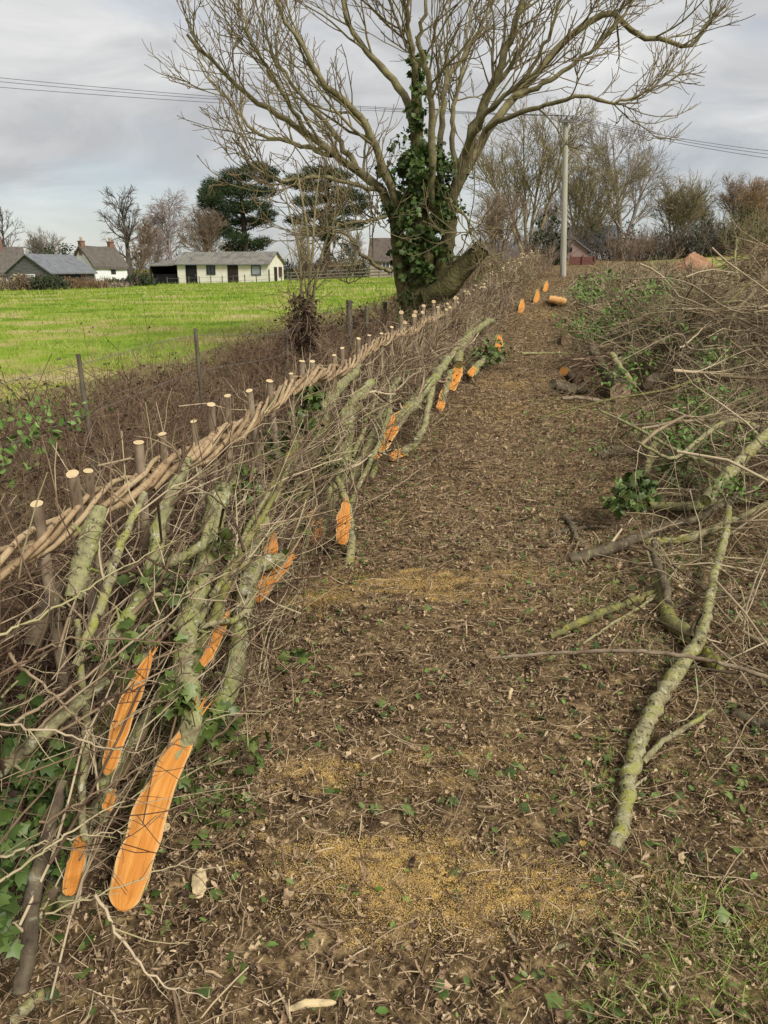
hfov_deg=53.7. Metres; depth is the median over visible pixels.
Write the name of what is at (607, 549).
cut branch
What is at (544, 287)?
cut stool
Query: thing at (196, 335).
field fence
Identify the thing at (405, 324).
hedge stake
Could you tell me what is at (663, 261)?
verge
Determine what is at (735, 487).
bramble plant
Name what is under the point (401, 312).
hedge stake
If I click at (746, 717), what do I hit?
cut branch
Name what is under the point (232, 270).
door
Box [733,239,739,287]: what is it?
cut branch
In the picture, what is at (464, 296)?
hedge stake
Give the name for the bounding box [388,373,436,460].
laid stem
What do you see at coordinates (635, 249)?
bush
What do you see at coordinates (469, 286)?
bush
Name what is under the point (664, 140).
power line
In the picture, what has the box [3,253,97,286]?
timber barn
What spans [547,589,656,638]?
cut branch
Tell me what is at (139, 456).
hedge stake
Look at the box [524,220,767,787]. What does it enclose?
brash pile
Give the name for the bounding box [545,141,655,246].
bare tree
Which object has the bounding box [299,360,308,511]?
hedge stake
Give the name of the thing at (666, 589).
cut branch
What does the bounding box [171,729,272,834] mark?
ivy plant
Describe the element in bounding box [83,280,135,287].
bush
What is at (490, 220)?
bare tree
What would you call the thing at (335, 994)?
fallen ivy leaves
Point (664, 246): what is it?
bush
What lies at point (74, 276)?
door
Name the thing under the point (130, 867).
laid stem
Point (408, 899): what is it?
green leaves
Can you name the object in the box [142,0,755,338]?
pollard tree
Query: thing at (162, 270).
open shed
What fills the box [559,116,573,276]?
utility pole
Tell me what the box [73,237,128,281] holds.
thatched cottage
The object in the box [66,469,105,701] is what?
hedge stake
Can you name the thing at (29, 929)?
laid stem
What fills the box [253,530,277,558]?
cut stool
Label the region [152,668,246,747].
ivy plant
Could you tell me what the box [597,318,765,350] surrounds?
cut branch
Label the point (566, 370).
cut log
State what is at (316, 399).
ivy plant
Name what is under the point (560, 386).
cut log
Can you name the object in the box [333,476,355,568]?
laid stem
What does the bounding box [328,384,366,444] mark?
laid stem
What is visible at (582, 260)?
board fence
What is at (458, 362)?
laid stem
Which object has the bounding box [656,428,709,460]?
bramble plant
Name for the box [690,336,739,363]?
bramble plant
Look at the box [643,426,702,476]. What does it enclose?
cut branch
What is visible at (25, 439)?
bramble plant
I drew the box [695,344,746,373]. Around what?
bramble plant
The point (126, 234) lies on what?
bare tree
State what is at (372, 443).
laid stem
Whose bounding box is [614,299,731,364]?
cut branch
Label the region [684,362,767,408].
cut branch
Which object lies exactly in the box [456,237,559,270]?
bush
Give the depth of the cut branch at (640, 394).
7.44 m
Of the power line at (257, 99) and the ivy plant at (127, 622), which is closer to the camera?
the ivy plant at (127, 622)
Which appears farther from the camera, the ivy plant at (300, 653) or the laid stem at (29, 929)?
the ivy plant at (300, 653)
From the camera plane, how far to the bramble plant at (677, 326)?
11.31 m
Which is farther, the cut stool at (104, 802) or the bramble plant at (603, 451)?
the bramble plant at (603, 451)
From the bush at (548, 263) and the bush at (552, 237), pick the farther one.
the bush at (552, 237)
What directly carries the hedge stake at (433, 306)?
on the path
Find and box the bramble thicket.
[0,247,542,932]
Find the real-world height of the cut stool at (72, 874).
0.164 m
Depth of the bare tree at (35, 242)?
111.41 m
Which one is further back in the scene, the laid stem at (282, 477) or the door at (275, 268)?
the door at (275, 268)
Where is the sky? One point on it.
(57, 149)
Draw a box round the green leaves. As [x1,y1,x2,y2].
[16,397,766,1023]
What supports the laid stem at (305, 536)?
on the path
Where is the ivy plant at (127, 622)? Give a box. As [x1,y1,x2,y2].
[85,369,409,690]
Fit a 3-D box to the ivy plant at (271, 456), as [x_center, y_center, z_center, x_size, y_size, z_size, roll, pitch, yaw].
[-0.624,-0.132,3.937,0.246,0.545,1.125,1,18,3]
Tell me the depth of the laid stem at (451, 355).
9.43 m
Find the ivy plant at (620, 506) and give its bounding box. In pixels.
[591,470,663,519]
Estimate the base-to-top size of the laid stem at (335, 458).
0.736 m
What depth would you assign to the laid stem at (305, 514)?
4.50 m
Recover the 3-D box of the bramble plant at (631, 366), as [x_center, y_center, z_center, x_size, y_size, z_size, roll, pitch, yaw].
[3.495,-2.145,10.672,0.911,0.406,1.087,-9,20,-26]
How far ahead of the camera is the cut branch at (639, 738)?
2.85 m
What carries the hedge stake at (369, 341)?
on the path
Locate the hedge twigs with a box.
[0,251,547,1023]
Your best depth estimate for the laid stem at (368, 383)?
5.25 m
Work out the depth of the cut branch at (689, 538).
4.79 m
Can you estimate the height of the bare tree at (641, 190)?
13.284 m
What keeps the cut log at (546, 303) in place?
on the path
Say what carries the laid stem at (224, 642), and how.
on the path
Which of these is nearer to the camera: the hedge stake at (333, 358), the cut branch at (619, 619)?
the cut branch at (619, 619)
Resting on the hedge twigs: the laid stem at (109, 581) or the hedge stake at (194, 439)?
the laid stem at (109, 581)
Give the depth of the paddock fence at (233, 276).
75.24 m
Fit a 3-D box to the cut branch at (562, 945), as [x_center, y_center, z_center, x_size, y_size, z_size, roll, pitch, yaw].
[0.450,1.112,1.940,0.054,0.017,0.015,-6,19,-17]
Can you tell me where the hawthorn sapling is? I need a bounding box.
[258,147,353,364]
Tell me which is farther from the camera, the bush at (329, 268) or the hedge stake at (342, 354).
the bush at (329, 268)
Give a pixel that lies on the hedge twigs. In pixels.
(478, 309)
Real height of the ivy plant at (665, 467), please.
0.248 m
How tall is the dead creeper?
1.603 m
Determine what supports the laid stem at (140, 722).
on the path
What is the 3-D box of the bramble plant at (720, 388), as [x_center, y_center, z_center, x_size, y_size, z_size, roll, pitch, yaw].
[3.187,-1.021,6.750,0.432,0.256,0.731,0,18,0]
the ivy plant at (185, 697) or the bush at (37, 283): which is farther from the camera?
the bush at (37, 283)
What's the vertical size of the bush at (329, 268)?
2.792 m
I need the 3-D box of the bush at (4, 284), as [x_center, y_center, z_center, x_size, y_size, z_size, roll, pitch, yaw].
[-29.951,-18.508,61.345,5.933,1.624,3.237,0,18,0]
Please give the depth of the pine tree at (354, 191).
88.71 m
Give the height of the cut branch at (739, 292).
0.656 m
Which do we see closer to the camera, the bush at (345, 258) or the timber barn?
the timber barn
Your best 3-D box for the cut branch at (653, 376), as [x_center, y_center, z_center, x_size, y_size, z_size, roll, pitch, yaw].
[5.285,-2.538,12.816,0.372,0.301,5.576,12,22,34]
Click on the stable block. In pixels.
(203, 266)
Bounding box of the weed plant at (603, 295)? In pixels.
[565,280,686,320]
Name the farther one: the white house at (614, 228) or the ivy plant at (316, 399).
the white house at (614, 228)
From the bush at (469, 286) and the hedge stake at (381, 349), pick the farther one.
the bush at (469, 286)
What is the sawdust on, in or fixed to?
on the path
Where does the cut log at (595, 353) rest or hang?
on the cut log at (619, 382)
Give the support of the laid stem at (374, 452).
on the path
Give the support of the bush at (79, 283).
on the field at (29, 360)
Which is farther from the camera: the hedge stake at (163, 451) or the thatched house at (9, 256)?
the thatched house at (9, 256)
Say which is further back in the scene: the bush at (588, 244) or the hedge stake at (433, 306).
the bush at (588, 244)
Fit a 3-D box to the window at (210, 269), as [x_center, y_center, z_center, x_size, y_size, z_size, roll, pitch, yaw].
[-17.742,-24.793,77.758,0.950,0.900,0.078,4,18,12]
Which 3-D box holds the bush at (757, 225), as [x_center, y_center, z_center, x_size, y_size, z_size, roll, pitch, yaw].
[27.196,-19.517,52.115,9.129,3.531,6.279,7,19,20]
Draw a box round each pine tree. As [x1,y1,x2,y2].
[193,159,283,251]
[281,163,369,276]
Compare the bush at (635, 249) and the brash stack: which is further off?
the bush at (635, 249)
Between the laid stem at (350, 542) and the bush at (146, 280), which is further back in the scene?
the bush at (146, 280)
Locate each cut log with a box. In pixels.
[542,300,569,306]
[548,296,566,304]
[549,379,589,394]
[560,367,584,382]
[561,395,605,404]
[587,344,613,385]
[602,367,630,401]
[609,352,637,386]
[611,351,621,367]
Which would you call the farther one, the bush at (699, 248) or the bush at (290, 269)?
the bush at (290, 269)
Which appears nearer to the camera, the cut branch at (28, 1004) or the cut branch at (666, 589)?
the cut branch at (28, 1004)
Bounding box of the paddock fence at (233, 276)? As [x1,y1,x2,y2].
[166,269,297,283]
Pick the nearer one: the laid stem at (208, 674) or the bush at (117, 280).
the laid stem at (208, 674)
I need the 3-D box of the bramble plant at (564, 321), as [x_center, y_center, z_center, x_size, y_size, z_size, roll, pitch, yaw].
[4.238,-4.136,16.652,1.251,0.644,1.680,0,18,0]
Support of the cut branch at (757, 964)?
on the path
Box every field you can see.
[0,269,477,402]
[681,252,765,281]
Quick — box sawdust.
[197,310,767,979]
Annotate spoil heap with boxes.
[668,252,715,271]
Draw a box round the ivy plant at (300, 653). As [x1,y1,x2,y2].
[276,644,313,670]
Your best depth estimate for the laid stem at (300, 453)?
4.96 m
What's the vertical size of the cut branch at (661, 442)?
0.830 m
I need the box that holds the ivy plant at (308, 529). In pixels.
[299,513,311,536]
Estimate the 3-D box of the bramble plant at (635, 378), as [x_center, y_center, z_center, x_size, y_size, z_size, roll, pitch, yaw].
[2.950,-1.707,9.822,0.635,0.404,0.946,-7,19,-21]
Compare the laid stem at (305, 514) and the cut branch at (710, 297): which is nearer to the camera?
the laid stem at (305, 514)
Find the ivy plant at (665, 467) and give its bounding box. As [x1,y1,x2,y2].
[652,452,708,493]
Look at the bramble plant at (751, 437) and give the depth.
5.52 m
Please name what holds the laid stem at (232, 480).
on the laid stem at (107, 711)
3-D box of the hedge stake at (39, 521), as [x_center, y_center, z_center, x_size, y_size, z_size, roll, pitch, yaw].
[-0.962,0.486,2.278,0.042,1.081,0.053,-14,23,-37]
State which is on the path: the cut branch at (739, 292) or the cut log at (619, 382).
the cut log at (619, 382)
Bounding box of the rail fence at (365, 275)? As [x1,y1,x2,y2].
[287,266,391,279]
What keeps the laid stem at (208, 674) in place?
on the path
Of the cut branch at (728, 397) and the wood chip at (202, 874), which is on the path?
the wood chip at (202, 874)
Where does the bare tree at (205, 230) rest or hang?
on the field at (29, 360)
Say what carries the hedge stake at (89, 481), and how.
on the path
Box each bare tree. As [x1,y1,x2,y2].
[0,206,24,246]
[24,225,68,253]
[93,184,156,276]
[125,217,161,273]
[134,227,171,264]
[136,188,195,259]
[177,205,234,251]
[291,219,313,265]
[333,230,366,262]
[456,88,606,254]
[467,188,537,260]
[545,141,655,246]
[556,170,613,238]
[568,94,685,258]
[645,168,721,252]
[693,195,719,231]
[711,171,760,251]
[730,175,767,233]
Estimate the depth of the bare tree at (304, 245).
86.39 m
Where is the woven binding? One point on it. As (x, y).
(157, 478)
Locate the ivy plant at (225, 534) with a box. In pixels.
[207,526,237,560]
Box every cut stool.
[50,824,86,908]
[97,639,158,788]
[97,786,116,822]
[196,609,229,676]
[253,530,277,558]
[310,516,325,546]
[490,333,502,351]
[515,298,524,313]
[531,289,539,303]
[541,280,547,291]
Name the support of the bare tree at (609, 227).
on the path
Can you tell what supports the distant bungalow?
on the field at (29, 360)
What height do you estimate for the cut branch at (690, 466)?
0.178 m
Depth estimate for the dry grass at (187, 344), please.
13.23 m
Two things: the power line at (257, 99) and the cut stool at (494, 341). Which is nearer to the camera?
the cut stool at (494, 341)
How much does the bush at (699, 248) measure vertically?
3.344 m
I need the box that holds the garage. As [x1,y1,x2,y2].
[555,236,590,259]
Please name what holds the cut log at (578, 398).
on the path
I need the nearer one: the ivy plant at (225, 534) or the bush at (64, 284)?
the ivy plant at (225, 534)
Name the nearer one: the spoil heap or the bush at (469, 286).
the bush at (469, 286)
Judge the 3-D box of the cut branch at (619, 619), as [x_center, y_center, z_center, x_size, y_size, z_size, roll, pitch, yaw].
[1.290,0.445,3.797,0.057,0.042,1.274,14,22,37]
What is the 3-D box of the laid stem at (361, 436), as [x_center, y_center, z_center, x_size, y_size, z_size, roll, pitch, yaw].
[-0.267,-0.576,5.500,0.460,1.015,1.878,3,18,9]
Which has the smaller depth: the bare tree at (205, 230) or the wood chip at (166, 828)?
the wood chip at (166, 828)
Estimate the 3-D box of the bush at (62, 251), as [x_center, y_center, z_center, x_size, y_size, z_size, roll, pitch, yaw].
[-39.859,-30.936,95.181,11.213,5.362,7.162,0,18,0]
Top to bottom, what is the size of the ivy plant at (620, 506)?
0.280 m
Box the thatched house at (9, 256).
[0,237,23,286]
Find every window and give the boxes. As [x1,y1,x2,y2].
[206,265,215,274]
[251,265,260,274]
[382,262,389,270]
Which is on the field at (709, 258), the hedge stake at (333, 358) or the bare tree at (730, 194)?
the bare tree at (730, 194)
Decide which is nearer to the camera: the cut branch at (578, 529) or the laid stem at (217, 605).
the laid stem at (217, 605)
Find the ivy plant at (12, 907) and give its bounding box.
[0,671,87,968]
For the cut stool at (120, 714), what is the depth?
2.08 m
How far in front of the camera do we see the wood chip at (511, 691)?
3.02 m
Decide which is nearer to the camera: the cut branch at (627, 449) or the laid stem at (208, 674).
the laid stem at (208, 674)
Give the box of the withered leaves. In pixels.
[0,247,528,958]
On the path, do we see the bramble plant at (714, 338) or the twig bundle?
the twig bundle
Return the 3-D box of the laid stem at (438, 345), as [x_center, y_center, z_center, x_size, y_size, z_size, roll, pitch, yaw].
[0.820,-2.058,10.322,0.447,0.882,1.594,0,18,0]
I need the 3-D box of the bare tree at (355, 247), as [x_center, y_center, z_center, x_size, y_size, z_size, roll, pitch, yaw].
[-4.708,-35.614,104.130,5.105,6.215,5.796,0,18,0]
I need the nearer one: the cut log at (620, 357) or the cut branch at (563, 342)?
the cut log at (620, 357)
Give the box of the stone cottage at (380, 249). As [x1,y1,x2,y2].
[367,238,393,277]
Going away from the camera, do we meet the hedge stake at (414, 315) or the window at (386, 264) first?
the hedge stake at (414, 315)
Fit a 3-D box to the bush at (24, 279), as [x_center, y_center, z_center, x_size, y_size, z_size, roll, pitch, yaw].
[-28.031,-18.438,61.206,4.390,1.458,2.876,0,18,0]
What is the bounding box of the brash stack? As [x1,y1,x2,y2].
[705,216,767,295]
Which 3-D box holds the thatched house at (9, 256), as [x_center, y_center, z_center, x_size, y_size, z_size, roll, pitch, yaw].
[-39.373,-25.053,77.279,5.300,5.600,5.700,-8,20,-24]
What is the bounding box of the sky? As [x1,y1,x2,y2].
[0,0,767,268]
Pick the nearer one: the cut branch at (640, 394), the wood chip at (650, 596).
the wood chip at (650, 596)
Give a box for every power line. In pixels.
[0,81,556,115]
[1,87,544,115]
[4,78,570,115]
[563,116,765,157]
[569,116,764,153]
[574,116,767,150]
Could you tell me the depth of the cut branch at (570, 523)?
5.00 m
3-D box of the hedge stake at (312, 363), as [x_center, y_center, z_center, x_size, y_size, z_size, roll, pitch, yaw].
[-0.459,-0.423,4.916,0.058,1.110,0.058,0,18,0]
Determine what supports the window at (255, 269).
in the stable block
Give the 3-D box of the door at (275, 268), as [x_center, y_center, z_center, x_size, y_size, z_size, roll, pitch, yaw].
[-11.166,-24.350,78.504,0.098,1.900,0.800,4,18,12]
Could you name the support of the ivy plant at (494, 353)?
on the path
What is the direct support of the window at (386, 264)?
in the stone cottage at (380, 249)
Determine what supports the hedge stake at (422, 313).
on the path
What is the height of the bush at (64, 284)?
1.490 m
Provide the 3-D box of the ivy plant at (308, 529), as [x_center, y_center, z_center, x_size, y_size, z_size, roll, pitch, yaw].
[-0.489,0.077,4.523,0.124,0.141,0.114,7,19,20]
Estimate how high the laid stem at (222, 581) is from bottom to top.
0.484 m
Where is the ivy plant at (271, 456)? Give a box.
[231,427,300,519]
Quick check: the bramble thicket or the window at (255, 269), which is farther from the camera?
the window at (255, 269)
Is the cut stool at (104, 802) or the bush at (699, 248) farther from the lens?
the bush at (699, 248)
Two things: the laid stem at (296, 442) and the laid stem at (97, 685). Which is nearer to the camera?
the laid stem at (97, 685)
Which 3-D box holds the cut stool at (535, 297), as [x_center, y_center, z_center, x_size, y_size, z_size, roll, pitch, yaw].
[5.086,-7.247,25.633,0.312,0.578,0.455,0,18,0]
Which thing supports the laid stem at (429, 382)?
on the path
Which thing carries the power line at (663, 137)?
attached to the utility pole
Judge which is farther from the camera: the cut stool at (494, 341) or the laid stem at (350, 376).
the cut stool at (494, 341)
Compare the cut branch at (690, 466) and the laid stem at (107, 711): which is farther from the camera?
the cut branch at (690, 466)
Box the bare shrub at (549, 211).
[527,199,574,248]
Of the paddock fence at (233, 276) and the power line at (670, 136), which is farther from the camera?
the paddock fence at (233, 276)
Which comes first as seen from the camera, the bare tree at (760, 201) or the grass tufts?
the grass tufts
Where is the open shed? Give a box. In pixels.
[147,260,177,283]
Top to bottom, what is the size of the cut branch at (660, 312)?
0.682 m
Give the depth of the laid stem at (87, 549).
2.17 m
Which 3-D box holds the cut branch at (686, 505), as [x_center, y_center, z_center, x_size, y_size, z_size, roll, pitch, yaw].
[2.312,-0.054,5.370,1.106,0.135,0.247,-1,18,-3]
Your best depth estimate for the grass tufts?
1.97 m
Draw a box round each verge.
[0,295,455,545]
[644,257,731,289]
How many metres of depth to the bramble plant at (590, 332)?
12.24 m
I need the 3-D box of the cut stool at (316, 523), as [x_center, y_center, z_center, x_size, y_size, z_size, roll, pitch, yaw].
[-0.417,0.158,4.723,0.125,0.246,0.216,0,18,0]
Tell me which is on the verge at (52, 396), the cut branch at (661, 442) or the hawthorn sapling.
the hawthorn sapling
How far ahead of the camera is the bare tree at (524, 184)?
50.80 m
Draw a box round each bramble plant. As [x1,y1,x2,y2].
[0,386,113,487]
[545,308,604,338]
[576,268,629,296]
[578,300,654,345]
[588,363,642,393]
[589,441,620,456]
[607,345,661,375]
[621,408,672,440]
[639,275,690,303]
[644,316,697,349]
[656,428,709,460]
[668,379,742,464]
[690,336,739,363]
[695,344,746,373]
[697,470,759,507]
[714,383,767,415]
[724,425,767,458]
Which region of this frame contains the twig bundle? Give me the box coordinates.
[556,349,628,395]
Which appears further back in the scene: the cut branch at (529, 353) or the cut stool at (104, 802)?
the cut branch at (529, 353)
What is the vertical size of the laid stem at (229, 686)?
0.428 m
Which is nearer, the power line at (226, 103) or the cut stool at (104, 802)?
the cut stool at (104, 802)
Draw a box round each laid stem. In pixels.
[0,599,196,777]
[12,779,67,995]
[16,491,270,943]
[17,448,214,668]
[23,583,65,648]
[39,432,264,848]
[53,399,235,654]
[64,504,106,602]
[73,618,91,841]
[108,480,232,911]
[112,463,344,861]
[129,419,321,772]
[142,442,286,653]
[160,519,210,568]
[199,406,344,683]
[199,553,305,687]
[202,547,295,752]
[209,496,322,609]
[220,412,342,651]
[227,401,330,608]
[252,404,352,549]
[272,500,331,529]
[282,428,363,578]
[285,348,384,522]
[287,367,399,549]
[297,366,372,567]
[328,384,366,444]
[329,365,421,488]
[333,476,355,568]
[334,353,389,503]
[349,380,414,504]
[368,371,415,479]
[374,355,453,459]
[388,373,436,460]
[407,334,462,424]
[432,329,460,369]
[436,369,454,410]
[449,316,497,390]
[467,356,485,378]
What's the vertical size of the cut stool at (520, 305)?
0.559 m
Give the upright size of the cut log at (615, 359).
0.449 m
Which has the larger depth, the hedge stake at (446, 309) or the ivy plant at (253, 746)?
the hedge stake at (446, 309)
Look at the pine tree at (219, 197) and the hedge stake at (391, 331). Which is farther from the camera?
the pine tree at (219, 197)
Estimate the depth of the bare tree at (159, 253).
91.00 m
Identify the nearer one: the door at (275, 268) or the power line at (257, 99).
the power line at (257, 99)
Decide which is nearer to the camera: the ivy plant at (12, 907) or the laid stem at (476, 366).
the ivy plant at (12, 907)
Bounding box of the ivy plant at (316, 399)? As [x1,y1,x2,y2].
[280,382,326,438]
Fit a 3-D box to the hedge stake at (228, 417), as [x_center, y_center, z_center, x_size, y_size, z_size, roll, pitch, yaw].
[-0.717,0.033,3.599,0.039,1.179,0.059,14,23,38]
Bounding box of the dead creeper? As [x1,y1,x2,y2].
[257,267,336,372]
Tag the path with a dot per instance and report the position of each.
(348, 973)
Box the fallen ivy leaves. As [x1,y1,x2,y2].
[11,408,767,1023]
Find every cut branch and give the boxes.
[7,988,45,1023]
[491,648,767,679]
[521,350,576,354]
[527,367,700,451]
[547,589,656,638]
[548,525,615,535]
[550,942,570,952]
[559,308,607,344]
[562,513,584,547]
[567,475,766,563]
[582,565,680,644]
[596,445,636,458]
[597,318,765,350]
[598,375,767,500]
[606,502,731,853]
[609,274,767,322]
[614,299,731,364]
[618,404,767,511]
[625,295,691,335]
[642,708,713,764]
[643,350,716,388]
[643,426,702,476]
[644,502,767,545]
[649,494,767,511]
[649,538,672,605]
[650,575,725,674]
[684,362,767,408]
[684,415,722,500]
[699,428,767,505]
[702,276,767,311]
[730,708,767,730]
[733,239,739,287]
[748,961,767,968]
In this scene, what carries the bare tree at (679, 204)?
on the field at (709, 258)
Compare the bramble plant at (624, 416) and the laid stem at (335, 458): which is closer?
the laid stem at (335, 458)
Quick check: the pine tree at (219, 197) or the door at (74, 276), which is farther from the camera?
the pine tree at (219, 197)
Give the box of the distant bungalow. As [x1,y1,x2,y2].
[485,234,528,264]
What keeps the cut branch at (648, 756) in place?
on the path
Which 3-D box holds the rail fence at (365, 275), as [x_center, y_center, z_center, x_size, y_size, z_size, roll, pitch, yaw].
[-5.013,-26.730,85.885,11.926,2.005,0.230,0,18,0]
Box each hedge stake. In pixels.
[30,500,88,810]
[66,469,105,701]
[83,468,114,678]
[133,440,158,697]
[158,432,174,630]
[190,420,210,616]
[207,402,222,576]
[224,394,233,545]
[246,389,266,538]
[266,379,283,552]
[289,373,299,541]
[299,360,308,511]
[309,360,314,490]
[332,354,338,502]
[340,347,347,494]
[356,337,363,473]
[367,334,371,433]
[380,333,383,402]
[388,326,393,386]
[399,310,403,406]
[403,321,406,376]
[412,313,417,389]
[420,311,423,379]
[432,300,435,366]
[442,308,447,380]
[463,290,465,307]
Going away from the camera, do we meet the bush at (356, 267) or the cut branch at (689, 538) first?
the cut branch at (689, 538)
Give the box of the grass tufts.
[402,381,767,1023]
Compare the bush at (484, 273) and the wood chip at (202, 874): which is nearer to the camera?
the wood chip at (202, 874)
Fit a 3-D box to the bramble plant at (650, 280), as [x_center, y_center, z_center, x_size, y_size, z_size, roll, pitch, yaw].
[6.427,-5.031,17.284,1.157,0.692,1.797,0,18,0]
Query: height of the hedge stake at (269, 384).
1.155 m
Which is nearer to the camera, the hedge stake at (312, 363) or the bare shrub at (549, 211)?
the hedge stake at (312, 363)
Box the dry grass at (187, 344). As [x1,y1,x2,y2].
[0,305,409,651]
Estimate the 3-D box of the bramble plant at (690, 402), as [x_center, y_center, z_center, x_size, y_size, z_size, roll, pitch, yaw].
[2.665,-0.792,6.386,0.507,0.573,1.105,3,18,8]
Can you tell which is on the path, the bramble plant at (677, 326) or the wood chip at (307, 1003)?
the wood chip at (307, 1003)
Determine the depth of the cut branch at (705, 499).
5.08 m
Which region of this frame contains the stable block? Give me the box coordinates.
[173,251,285,283]
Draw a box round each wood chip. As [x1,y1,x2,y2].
[163,821,169,831]
[191,867,207,898]
[290,998,336,1010]
[508,688,512,699]
[646,594,657,600]
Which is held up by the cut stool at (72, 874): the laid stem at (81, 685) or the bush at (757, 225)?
the laid stem at (81, 685)
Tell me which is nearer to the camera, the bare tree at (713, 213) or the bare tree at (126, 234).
the bare tree at (713, 213)
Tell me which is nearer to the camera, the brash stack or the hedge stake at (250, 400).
the hedge stake at (250, 400)
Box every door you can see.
[59,274,84,286]
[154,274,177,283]
[185,265,197,283]
[227,265,238,282]
[274,267,277,280]
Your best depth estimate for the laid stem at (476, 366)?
11.62 m
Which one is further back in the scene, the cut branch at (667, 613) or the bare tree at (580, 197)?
the bare tree at (580, 197)
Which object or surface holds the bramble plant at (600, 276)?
on the brash pile
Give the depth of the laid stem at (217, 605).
2.81 m
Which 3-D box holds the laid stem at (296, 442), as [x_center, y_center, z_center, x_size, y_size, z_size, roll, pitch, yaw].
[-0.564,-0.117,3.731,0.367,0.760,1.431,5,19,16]
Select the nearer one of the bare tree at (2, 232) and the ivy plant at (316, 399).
the ivy plant at (316, 399)
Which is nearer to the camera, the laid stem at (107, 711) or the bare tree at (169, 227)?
the laid stem at (107, 711)
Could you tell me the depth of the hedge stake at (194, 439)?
3.11 m
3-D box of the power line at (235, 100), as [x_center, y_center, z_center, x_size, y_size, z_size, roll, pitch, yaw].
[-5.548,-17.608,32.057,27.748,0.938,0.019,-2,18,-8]
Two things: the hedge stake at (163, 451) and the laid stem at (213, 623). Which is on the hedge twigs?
the laid stem at (213, 623)
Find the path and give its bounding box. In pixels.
[0,259,767,1023]
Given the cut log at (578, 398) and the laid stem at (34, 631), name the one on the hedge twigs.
the laid stem at (34, 631)
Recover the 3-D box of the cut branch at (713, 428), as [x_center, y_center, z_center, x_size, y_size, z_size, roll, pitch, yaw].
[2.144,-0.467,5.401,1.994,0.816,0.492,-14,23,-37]
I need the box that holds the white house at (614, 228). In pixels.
[569,225,617,258]
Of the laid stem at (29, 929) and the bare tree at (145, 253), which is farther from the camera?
the bare tree at (145, 253)
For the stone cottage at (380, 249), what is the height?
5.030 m
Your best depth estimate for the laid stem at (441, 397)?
9.40 m
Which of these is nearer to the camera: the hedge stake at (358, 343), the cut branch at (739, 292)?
the hedge stake at (358, 343)
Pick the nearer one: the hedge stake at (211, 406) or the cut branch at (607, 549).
the hedge stake at (211, 406)
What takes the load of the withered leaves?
on the path
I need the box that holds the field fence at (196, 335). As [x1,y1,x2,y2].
[0,300,395,510]
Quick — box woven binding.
[0,291,483,581]
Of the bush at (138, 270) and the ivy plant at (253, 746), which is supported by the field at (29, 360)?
the bush at (138, 270)
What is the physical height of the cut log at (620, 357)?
0.252 m
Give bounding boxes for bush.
[0,273,36,290]
[10,274,64,290]
[27,274,60,290]
[38,243,75,254]
[40,274,69,289]
[57,274,110,288]
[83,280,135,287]
[103,275,142,285]
[122,272,157,285]
[123,254,178,278]
[283,259,320,278]
[295,256,347,278]
[297,258,369,276]
[307,244,369,277]
[447,272,528,322]
[453,252,540,292]
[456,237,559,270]
[518,206,583,264]
[570,219,680,259]
[600,226,711,260]
[642,219,752,257]
[673,208,767,255]
[711,204,767,253]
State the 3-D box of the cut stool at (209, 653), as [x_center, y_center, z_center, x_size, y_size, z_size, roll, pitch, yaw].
[-0.619,0.477,2.755,0.111,0.180,0.254,9,20,27]
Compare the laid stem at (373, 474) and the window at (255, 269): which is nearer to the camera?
the laid stem at (373, 474)
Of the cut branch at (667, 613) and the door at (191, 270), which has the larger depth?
the door at (191, 270)
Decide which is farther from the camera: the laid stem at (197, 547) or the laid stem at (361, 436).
the laid stem at (361, 436)
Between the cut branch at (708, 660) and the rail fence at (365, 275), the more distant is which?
the rail fence at (365, 275)
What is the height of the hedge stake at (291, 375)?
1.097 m
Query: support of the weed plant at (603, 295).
on the brash pile
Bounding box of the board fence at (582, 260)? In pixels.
[569,255,595,264]

